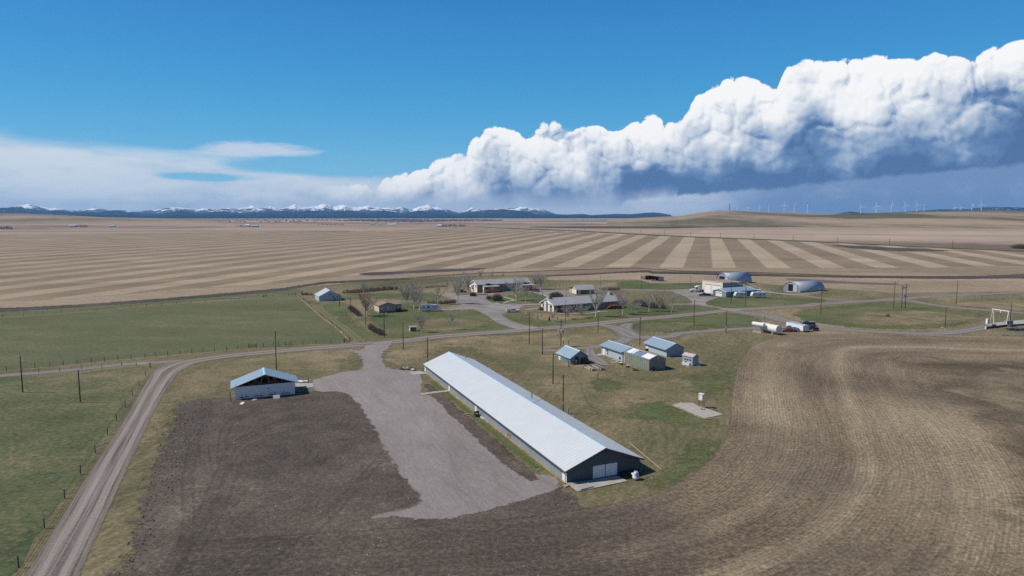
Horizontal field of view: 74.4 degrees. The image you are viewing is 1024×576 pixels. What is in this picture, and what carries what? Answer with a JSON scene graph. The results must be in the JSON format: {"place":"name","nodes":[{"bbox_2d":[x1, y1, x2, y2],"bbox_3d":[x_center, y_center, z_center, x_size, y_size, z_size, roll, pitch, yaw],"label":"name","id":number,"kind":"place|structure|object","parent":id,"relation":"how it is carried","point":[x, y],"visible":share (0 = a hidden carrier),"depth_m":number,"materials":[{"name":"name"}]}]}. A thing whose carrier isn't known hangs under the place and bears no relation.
{"place":"outdoors","nodes":[
{"label":"outdoors","id":0,"kind":"place"},
{"bbox_2d":[0,366,154,575],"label":"meadow","id":1,"kind":"structure","parent":0,"point":[52,429],"depth_m":129.27,"materials":[{"name":"green plant"}]},
{"bbox_2d":[2,362,150,575],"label":"wire fence","id":2,"kind":"object","parent":1,"relation":"on","point":[80,469],"visible":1,"depth_m":103.66,"materials":[{"name":"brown wood"}]},
{"bbox_2d":[0,359,183,376],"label":"gravel lane","id":3,"kind":"structure","parent":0,"point":[79,369],"depth_m":186.80,"materials":[{"name":"gravel"}]},
{"bbox_2d":[0,213,226,223],"bbox_3d":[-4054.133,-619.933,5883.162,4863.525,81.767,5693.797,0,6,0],"label":"field","id":4,"kind":"structure","parent":0,"point":[10,218],"depth_m":4605.19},
{"bbox_2d":[0,289,303,316],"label":"green verge","id":5,"kind":"structure","parent":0,"point":[95,307],"depth_m":322.03,"materials":[{"name":"green plant"}]},
{"bbox_2d":[0,295,347,370],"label":"green pasture","id":6,"kind":"structure","parent":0,"point":[98,335],"depth_m":246.75,"materials":[{"name":"green plant"}]},
{"bbox_2d":[0,348,253,371],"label":"dead grass strip","id":7,"kind":"object","parent":6,"relation":"on","point":[128,359],"visible":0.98,"depth_m":197.83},
{"bbox_2d":[6,344,248,370],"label":"wire fence","id":8,"kind":"object","parent":7,"relation":"on","point":[127,356],"visible":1,"depth_m":196.88,"materials":[{"name":"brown wood"}]},
{"bbox_2d":[0,278,412,311],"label":"dark band","id":9,"kind":"object","parent":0,"point":[134,301],"visible":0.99,"depth_m":349.34,"materials":[{"name":"soil"}]},
{"bbox_2d":[136,348,358,451],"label":"brown verge","id":10,"kind":"structure","parent":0,"point":[208,380],"depth_m":183.27,"materials":[{"name":"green plant"}]},
{"bbox_2d":[8,204,564,214],"bbox_3d":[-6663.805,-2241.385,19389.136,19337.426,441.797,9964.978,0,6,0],"label":"snowy mountains","id":11,"kind":"structure","parent":0,"point":[294,207],"depth_m":20480.94,"materials":[{"name":"snow"}]},
{"bbox_2d":[0,207,670,216],"bbox_3d":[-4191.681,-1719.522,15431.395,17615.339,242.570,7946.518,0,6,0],"label":"foothills","id":12,"kind":"structure","parent":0,"point":[19,210],"depth_m":16186.43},
{"bbox_2d":[300,298,385,340],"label":"lawn","id":13,"kind":"structure","parent":0,"point":[335,309],"depth_m":283.56,"materials":[{"name":"green plant"}]},
{"bbox_2d":[296,294,348,339],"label":"dead grass strip","id":14,"kind":"object","parent":13,"relation":"on","point":[341,332],"visible":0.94,"depth_m":276.57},
{"bbox_2d":[315,288,341,300],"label":"grey barn","id":15,"kind":"structure","parent":13,"relation":"on","point":[325,294],"depth_m":336.21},
{"bbox_2d":[316,299,364,341],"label":"two wheel track","id":16,"kind":"structure","parent":13,"relation":"on","point":[344,328],"depth_m":264.99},
{"bbox_2d":[348,305,361,315],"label":"hedge","id":17,"kind":"object","parent":13,"relation":"on","point":[356,311],"visible":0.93,"depth_m":291.85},
{"bbox_2d":[103,391,583,575],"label":"bare soil","id":18,"kind":"structure","parent":0,"point":[188,525],"depth_m":106.94,"materials":[{"name":"soil"}]},
{"bbox_2d":[117,399,213,575],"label":"soil clods","id":19,"kind":"object","parent":18,"relation":"on","point":[128,543],"visible":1,"depth_m":117.93,"materials":[{"name":"soil"}]},
{"bbox_2d":[68,215,645,218],"bbox_3d":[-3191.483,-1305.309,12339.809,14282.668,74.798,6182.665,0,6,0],"label":"foothills","id":20,"kind":"structure","parent":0,"point":[272,216],"depth_m":12742.29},
{"bbox_2d":[341,292,435,301],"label":"lawn","id":21,"kind":"structure","parent":0,"point":[426,296],"depth_m":353.98,"materials":[{"name":"green plant"}]},
{"bbox_2d":[313,341,560,519],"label":"gravel yard","id":22,"kind":"structure","parent":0,"point":[439,473],"depth_m":121.95,"materials":[{"name":"gravel"}]},
{"bbox_2d":[424,384,538,480],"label":"turned earth","id":23,"kind":"structure","parent":22,"relation":"on","point":[499,451],"depth_m":127.92,"materials":[{"name":"soil"}]},
{"bbox_2d":[430,381,538,466],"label":"turf strip","id":24,"kind":"object","parent":23,"relation":"on","point":[507,443],"visible":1,"depth_m":133.28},
{"bbox_2d":[425,372,565,482],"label":"dead grass strip","id":25,"kind":"object","parent":22,"relation":"on","point":[531,456],"visible":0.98,"depth_m":127.28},
{"bbox_2d":[368,302,513,338],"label":"lawn","id":26,"kind":"structure","parent":0,"point":[394,325],"depth_m":272.70,"materials":[{"name":"green plant"}]},
{"bbox_2d":[357,289,378,315],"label":"bare tree","id":27,"kind":"object","parent":26,"relation":"on","point":[364,301],"visible":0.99,"depth_m":283.61,"materials":[{"name":"brown plant"}]},
{"bbox_2d":[367,323,383,335],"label":"hedge","id":28,"kind":"object","parent":26,"relation":"on","point":[376,330],"visible":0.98,"depth_m":243.82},
{"bbox_2d":[374,300,405,312],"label":"beige cottage","id":29,"kind":"structure","parent":26,"relation":"on","point":[382,306],"depth_m":296.67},
{"bbox_2d":[398,279,411,306],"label":"bare tree","id":30,"kind":"object","parent":26,"relation":"on","point":[406,294],"visible":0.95,"depth_m":310.35,"materials":[{"name":"grey plant"}]},
{"bbox_2d":[407,281,425,307],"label":"bare tree","id":31,"kind":"object","parent":26,"relation":"on","point":[412,291],"visible":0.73,"depth_m":308.13,"materials":[{"name":"grey plant"}]},
{"bbox_2d":[412,287,423,310],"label":"bare tree","id":32,"kind":"object","parent":26,"relation":"on","point":[420,294],"visible":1,"depth_m":299.19,"materials":[{"name":"grey plant"}]},
{"bbox_2d":[421,303,441,310],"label":"travel trailer","id":33,"kind":"object","parent":26,"relation":"on","point":[429,307],"visible":1,"depth_m":298.67,"materials":[{"name":"white paint"}]},
{"bbox_2d":[410,317,489,331],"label":"dry patch","id":34,"kind":"object","parent":26,"relation":"on","point":[435,324],"visible":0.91,"depth_m":262.60,"materials":[{"name":"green plant"}]},
{"bbox_2d":[414,312,427,331],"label":"bare tree","id":35,"kind":"object","parent":34,"relation":"on","point":[421,320],"visible":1,"depth_m":244.68,"materials":[{"name":"grey plant"}]},
{"bbox_2d":[439,293,540,328],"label":"gravel drive","id":36,"kind":"structure","parent":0,"point":[481,304],"depth_m":311.20,"materials":[{"name":"gravel"}]},
{"bbox_2d":[395,228,589,232],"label":"striped field beyond","id":37,"kind":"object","parent":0,"point":[473,230],"visible":0.96,"depth_m":1963.40,"materials":[{"name":"soil"}]},
{"bbox_2d":[0,231,1023,312],"bbox_3d":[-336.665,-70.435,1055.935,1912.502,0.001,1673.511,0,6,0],"label":"striped field","id":38,"kind":"structure","parent":0,"point":[51,266],"depth_m":703.48,"materials":[{"name":"plant"}]},
{"bbox_2d":[0,274,1023,575],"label":"farm grassland","id":39,"kind":"structure","parent":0,"point":[716,352],"depth_m":181.00,"materials":[{"name":"green plant"}]},
{"bbox_2d":[230,367,298,399],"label":"open shed","id":40,"kind":"structure","parent":39,"relation":"on","point":[263,382],"depth_m":158.37,"materials":[{"name":"blue paint"}]},
{"bbox_2d":[295,383,313,387],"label":"concrete slab","id":41,"kind":"structure","parent":39,"relation":"on","point":[306,385],"depth_m":167.71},
{"bbox_2d":[342,286,397,292],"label":"hedge","id":42,"kind":"object","parent":39,"relation":"on","point":[373,289],"visible":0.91,"depth_m":376.82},
{"bbox_2d":[450,274,464,303],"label":"bare tree","id":43,"kind":"object","parent":39,"relation":"on","point":[457,292],"visible":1,"depth_m":324.07,"materials":[{"name":"grey plant"}]},
{"bbox_2d":[461,270,474,294],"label":"bare tree","id":44,"kind":"object","parent":39,"relation":"on","point":[467,283],"visible":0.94,"depth_m":362.15,"materials":[{"name":"grey plant"}]},
{"bbox_2d":[470,278,533,292],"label":"long house","id":45,"kind":"structure","parent":39,"relation":"on","point":[490,286],"depth_m":377.62,"materials":[{"name":"grey"}]},
{"bbox_2d":[423,352,643,483],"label":"long barn","id":46,"kind":"structure","parent":39,"relation":"on","point":[564,446],"depth_m":125.95,"materials":[{"name":"white paint"}]},
{"bbox_2d":[593,464,604,478],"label":"sliding door","id":47,"kind":"structure","parent":46,"relation":"in","point":[599,470],"depth_m":108.58,"materials":[{"name":"white paint"}]},
{"bbox_2d":[605,462,616,476],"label":"sliding door","id":48,"kind":"structure","parent":46,"relation":"in","point":[611,468],"depth_m":109.43,"materials":[{"name":"white paint"}]},
{"bbox_2d":[539,292,619,312],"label":"long bungalow","id":49,"kind":"object","parent":39,"relation":"on","point":[558,303],"visible":0.77,"depth_m":302.70,"materials":[{"name":"grey"}]},
{"bbox_2d":[569,284,594,293],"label":"garage","id":50,"kind":"structure","parent":39,"relation":"on","point":[580,289],"depth_m":366.42,"materials":[{"name":"white paint"}]},
{"bbox_2d":[568,480,600,491],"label":"concrete apron","id":51,"kind":"object","parent":39,"relation":"on","point":[574,485],"visible":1,"depth_m":105.83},
{"bbox_2d":[577,483,593,489],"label":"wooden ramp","id":52,"kind":"structure","parent":51,"relation":"on","point":[584,486],"depth_m":104.64,"materials":[{"name":"grey wood"}]},
{"bbox_2d":[592,476,627,486],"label":"concrete apron","id":53,"kind":"object","parent":39,"relation":"on","point":[606,481],"visible":1,"depth_m":107.08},
{"bbox_2d":[623,347,665,370],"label":"greenhouse","id":54,"kind":"object","parent":39,"relation":"on","point":[645,360],"visible":1,"depth_m":187.12,"materials":[{"name":"plastic"}]},
{"bbox_2d":[643,336,686,356],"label":"metal shed","id":55,"kind":"structure","parent":39,"relation":"on","point":[662,347],"depth_m":204.59,"materials":[{"name":"blue paint"}]},
{"bbox_2d":[682,352,698,365],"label":"shed","id":56,"kind":"structure","parent":39,"relation":"on","point":[691,359],"depth_m":190.79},
{"bbox_2d":[673,402,723,417],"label":"concrete slab","id":57,"kind":"structure","parent":39,"relation":"on","point":[692,408],"depth_m":146.22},
{"bbox_2d":[702,279,742,293],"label":"tall hall","id":58,"kind":"structure","parent":39,"relation":"on","point":[708,286],"depth_m":367.53,"materials":[{"name":"metal"}]},
{"bbox_2d":[713,286,757,296],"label":"workshop","id":59,"kind":"structure","parent":39,"relation":"on","point":[723,292],"depth_m":355.30,"materials":[{"name":"metal"}]},
{"bbox_2d":[752,321,765,332],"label":"tank","id":60,"kind":"object","parent":39,"relation":"on","point":[758,324],"visible":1,"depth_m":244.51,"materials":[{"name":"silver metal"}]},
{"bbox_2d":[760,322,781,333],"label":"tank","id":61,"kind":"object","parent":39,"relation":"on","point":[774,329],"visible":0.77,"depth_m":241.07,"materials":[{"name":"metal"}]},
{"bbox_2d":[786,322,808,330],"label":"box trailer","id":62,"kind":"object","parent":39,"relation":"on","point":[802,327],"visible":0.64,"depth_m":247.62,"materials":[{"name":"white paint"}]},
{"bbox_2d":[782,280,824,292],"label":"quonset hut","id":63,"kind":"object","parent":39,"relation":"on","point":[806,286],"visible":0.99,"depth_m":377.35,"materials":[{"name":"grey paint"}]},
{"bbox_2d":[951,298,1023,311],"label":"dry patch","id":64,"kind":"object","parent":39,"relation":"on","point":[1017,304],"visible":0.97,"depth_m":321.93,"materials":[{"name":"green plant"}]},
{"bbox_2d":[987,320,1023,325],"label":"concrete yard","id":65,"kind":"structure","parent":39,"relation":"on","point":[1014,322],"depth_m":264.54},
{"bbox_2d":[0,218,1023,277],"bbox_3d":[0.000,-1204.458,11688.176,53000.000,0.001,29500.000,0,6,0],"label":"ground","id":66,"kind":"structure","parent":0,"point":[1003,239],"depth_m":1980.33,"materials":[{"name":"soil"}]},
{"bbox_2d":[200,218,501,221],"bbox_3d":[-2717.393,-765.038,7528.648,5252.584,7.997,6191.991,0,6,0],"label":"distant trees","id":67,"kind":"object","parent":66,"relation":"on","point":[409,220],"visible":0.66,"depth_m":5782.42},
{"bbox_2d":[349,219,496,221],"bbox_3d":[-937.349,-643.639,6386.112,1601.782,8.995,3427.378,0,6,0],"label":"distant town","id":68,"kind":"object","parent":66,"relation":"on","point":[401,220],"visible":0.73,"depth_m":5729.82},
{"bbox_2d":[0,266,1023,307],"bbox_3d":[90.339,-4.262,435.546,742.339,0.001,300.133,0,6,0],"label":"headland","id":69,"kind":"structure","parent":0,"point":[965,271],"depth_m":486.88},
{"bbox_2d":[360,268,485,274],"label":"dark patch","id":70,"kind":"object","parent":69,"relation":"on","point":[421,271],"visible":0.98,"depth_m":512.82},
{"bbox_2d":[0,0,1023,215],"label":"sky","id":71,"kind":"structure","parent":0,"point":[567,107],"materials":[{"name":"blue"}]},
{"bbox_2d":[488,293,544,303],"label":"lawn","id":72,"kind":"structure","parent":0,"point":[529,298],"depth_m":341.25,"materials":[{"name":"green plant"}]},
{"bbox_2d":[505,275,527,300],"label":"bare tree","id":73,"kind":"object","parent":72,"relation":"on","point":[519,286],"visible":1,"depth_m":335.74,"materials":[{"name":"grey plant"}]},
{"bbox_2d":[25,291,1023,575],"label":"gravel road","id":74,"kind":"structure","parent":0,"point":[65,549],"depth_m":118.94,"materials":[{"name":"gravel"}]},
{"bbox_2d":[383,327,712,417],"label":"brown lawn","id":75,"kind":"structure","parent":0,"point":[532,361],"depth_m":185.66,"materials":[{"name":"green plant"}]},
{"bbox_2d":[556,339,588,363],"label":"pump shed","id":76,"kind":"structure","parent":75,"relation":"on","point":[566,353],"depth_m":193.53,"materials":[{"name":"metal"}]},
{"bbox_2d":[599,340,629,361],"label":"tool shed","id":77,"kind":"structure","parent":75,"relation":"on","point":[612,349],"depth_m":200.79,"materials":[{"name":"white paint"}]},
{"bbox_2d":[533,290,574,296],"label":"gravel drive","id":78,"kind":"structure","parent":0,"point":[563,292],"depth_m":372.22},
{"bbox_2d":[505,308,627,325],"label":"lawn","id":79,"kind":"structure","parent":0,"point":[610,314],"depth_m":278.02,"materials":[{"name":"green plant"}]},
{"bbox_2d":[528,312,587,320],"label":"dry patch","id":80,"kind":"object","parent":79,"relation":"on","point":[560,316],"visible":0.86,"depth_m":283.49,"materials":[{"name":"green plant"}]},
{"bbox_2d":[588,284,608,316],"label":"bare tree","id":81,"kind":"object","parent":79,"relation":"on","point":[598,297],"visible":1,"depth_m":282.43,"materials":[{"name":"grey plant"}]},
{"bbox_2d":[540,323,635,351],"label":"gravel lane","id":82,"kind":"structure","parent":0,"point":[620,340],"depth_m":226.97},
{"bbox_2d":[170,334,1023,575],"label":"ploughed field","id":83,"kind":"structure","parent":0,"point":[859,455],"depth_m":98.08,"materials":[{"name":"soil"}]},
{"bbox_2d":[584,349,609,364],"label":"gravel lane","id":84,"kind":"structure","parent":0,"point":[593,356],"depth_m":199.88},
{"bbox_2d":[591,377,629,391],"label":"green lawn","id":85,"kind":"structure","parent":0,"point":[605,384],"depth_m":169.13,"materials":[{"name":"green plant"}]},
{"bbox_2d":[543,226,696,227],"bbox_3d":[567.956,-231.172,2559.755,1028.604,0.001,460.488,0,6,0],"label":"dark far field","id":86,"kind":"structure","parent":0,"point":[620,227],"depth_m":2457.86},
{"bbox_2d":[616,280,697,289],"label":"lawn","id":87,"kind":"structure","parent":0,"point":[637,283],"depth_m":409.97,"materials":[{"name":"green plant"}]},
{"bbox_2d":[602,398,719,428],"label":"green lawn","id":88,"kind":"structure","parent":0,"point":[662,411],"depth_m":142.85,"materials":[{"name":"green plant"}]},
{"bbox_2d":[618,305,717,318],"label":"lawn","id":89,"kind":"structure","parent":0,"point":[642,311],"depth_m":301.55,"materials":[{"name":"green plant"}]},
{"bbox_2d":[615,291,630,313],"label":"bare tree","id":90,"kind":"object","parent":89,"relation":"on","point":[620,301],"visible":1,"depth_m":289.19,"materials":[{"name":"grey plant"}]},
{"bbox_2d":[633,299,665,308],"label":"hedge","id":91,"kind":"object","parent":89,"relation":"on","point":[654,305],"visible":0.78,"depth_m":311.95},
{"bbox_2d":[652,292,665,310],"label":"bare tree","id":92,"kind":"object","parent":89,"relation":"on","point":[660,300],"visible":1,"depth_m":298.35,"materials":[{"name":"grey plant"}]},
{"bbox_2d":[597,324,759,338],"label":"gravel lane","id":93,"kind":"structure","parent":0,"point":[624,332],"depth_m":244.45,"materials":[{"name":"gravel"}]},
{"bbox_2d":[620,289,741,310],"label":"gravel drive","id":94,"kind":"structure","parent":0,"point":[698,298],"depth_m":349.37,"materials":[{"name":"gravel"}]},
{"bbox_2d":[645,437,721,489],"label":"green lawn","id":95,"kind":"structure","parent":0,"point":[676,477],"depth_m":115.15,"materials":[{"name":"green plant"}]},
{"bbox_2d":[633,313,761,332],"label":"lawn","id":96,"kind":"structure","parent":0,"point":[717,321],"depth_m":270.09,"materials":[{"name":"green plant"}]},
{"bbox_2d":[633,321,698,332],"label":"dry patch","id":97,"kind":"object","parent":96,"relation":"on","point":[653,326],"visible":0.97,"depth_m":257.85,"materials":[{"name":"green plant"}]},
{"bbox_2d":[680,369,734,393],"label":"green lawn","id":98,"kind":"structure","parent":0,"point":[708,381],"depth_m":171.16,"materials":[{"name":"green plant"}]},
{"bbox_2d":[489,227,1023,250],"bbox_3d":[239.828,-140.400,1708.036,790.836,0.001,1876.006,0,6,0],"label":"road verge","id":99,"kind":"structure","parent":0,"point":[750,238],"depth_m":1254.13,"materials":[{"name":"brown plant"}]},
{"bbox_2d":[494,227,1022,250],"bbox_3d":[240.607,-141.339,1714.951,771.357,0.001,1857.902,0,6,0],"label":"road","id":100,"kind":"structure","parent":0,"point":[799,240],"depth_m":1101.37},
{"bbox_2d":[706,297,826,307],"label":"lawn","id":101,"kind":"structure","parent":0,"point":[738,302],"depth_m":333.27,"materials":[{"name":"green plant"}]},
{"bbox_2d":[750,291,766,297],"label":"travel trailer","id":102,"kind":"object","parent":101,"relation":"on","point":[758,294],"visible":1,"depth_m":347.40,"materials":[{"name":"white paint"}]},
{"bbox_2d":[546,272,1023,292],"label":"stubble strip","id":103,"kind":"object","parent":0,"point":[964,285],"visible":0.83,"depth_m":431.49,"materials":[{"name":"plant"}]},
{"bbox_2d":[641,275,663,280],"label":"pole shed","id":104,"kind":"structure","parent":103,"relation":"on","point":[658,278],"depth_m":445.73,"materials":[{"name":"brown wood"}]},
{"bbox_2d":[716,272,751,282],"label":"quonset hut","id":105,"kind":"object","parent":103,"relation":"on","point":[741,276],"visible":0.84,"depth_m":423.61,"materials":[{"name":"grey paint"}]},
{"bbox_2d":[785,278,899,284],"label":"brown patch","id":106,"kind":"object","parent":103,"relation":"on","point":[822,281],"visible":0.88,"depth_m":428.01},
{"bbox_2d":[548,270,1023,278],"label":"dark band","id":107,"kind":"object","parent":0,"point":[966,277],"visible":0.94,"depth_m":470.45,"materials":[{"name":"soil"}]},
{"bbox_2d":[607,210,1023,228],"bbox_3d":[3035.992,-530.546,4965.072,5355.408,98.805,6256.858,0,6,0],"label":"wind hill","id":108,"kind":"structure","parent":0,"point":[988,219],"depth_m":3279.66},
{"bbox_2d":[761,291,871,300],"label":"gravel lane","id":109,"kind":"structure","parent":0,"point":[819,297],"depth_m":347.31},
{"bbox_2d":[728,310,991,334],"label":"gravel lane","id":110,"kind":"structure","parent":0,"point":[946,332],"depth_m":250.93,"materials":[{"name":"gravel"}]},
{"bbox_2d":[792,213,934,218],"bbox_3d":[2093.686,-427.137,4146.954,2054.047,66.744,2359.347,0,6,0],"label":"olive rise","id":111,"kind":"structure","parent":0,"point":[875,215],"depth_m":3899.11,"materials":[{"name":"plant"}]},
{"bbox_2d":[791,302,983,329],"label":"lawn","id":112,"kind":"structure","parent":0,"point":[811,314],"depth_m":295.28,"materials":[{"name":"green plant"}]},
{"bbox_2d":[823,310,984,325],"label":"dry patch","id":113,"kind":"object","parent":112,"relation":"on","point":[909,317],"visible":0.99,"depth_m":277.98,"materials":[{"name":"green plant"}]},
{"bbox_2d":[834,245,948,251],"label":"dark patch by road","id":114,"kind":"object","parent":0,"point":[885,248],"visible":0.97,"depth_m":875.55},
{"bbox_2d":[836,207,1023,213],"bbox_3d":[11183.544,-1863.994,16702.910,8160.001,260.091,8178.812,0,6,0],"label":"distant ridge","id":115,"kind":"structure","parent":0,"point":[1005,208],"depth_m":15899.50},
{"bbox_2d":[897,299,1023,313],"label":"gravel lane","id":116,"kind":"structure","parent":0,"point":[913,301],"depth_m":311.27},
{"bbox_2d":[921,364,1023,504],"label":"stubble field","id":117,"kind":"structure","parent":0,"point":[1001,386],"depth_m":163.29,"materials":[{"name":"plant"}]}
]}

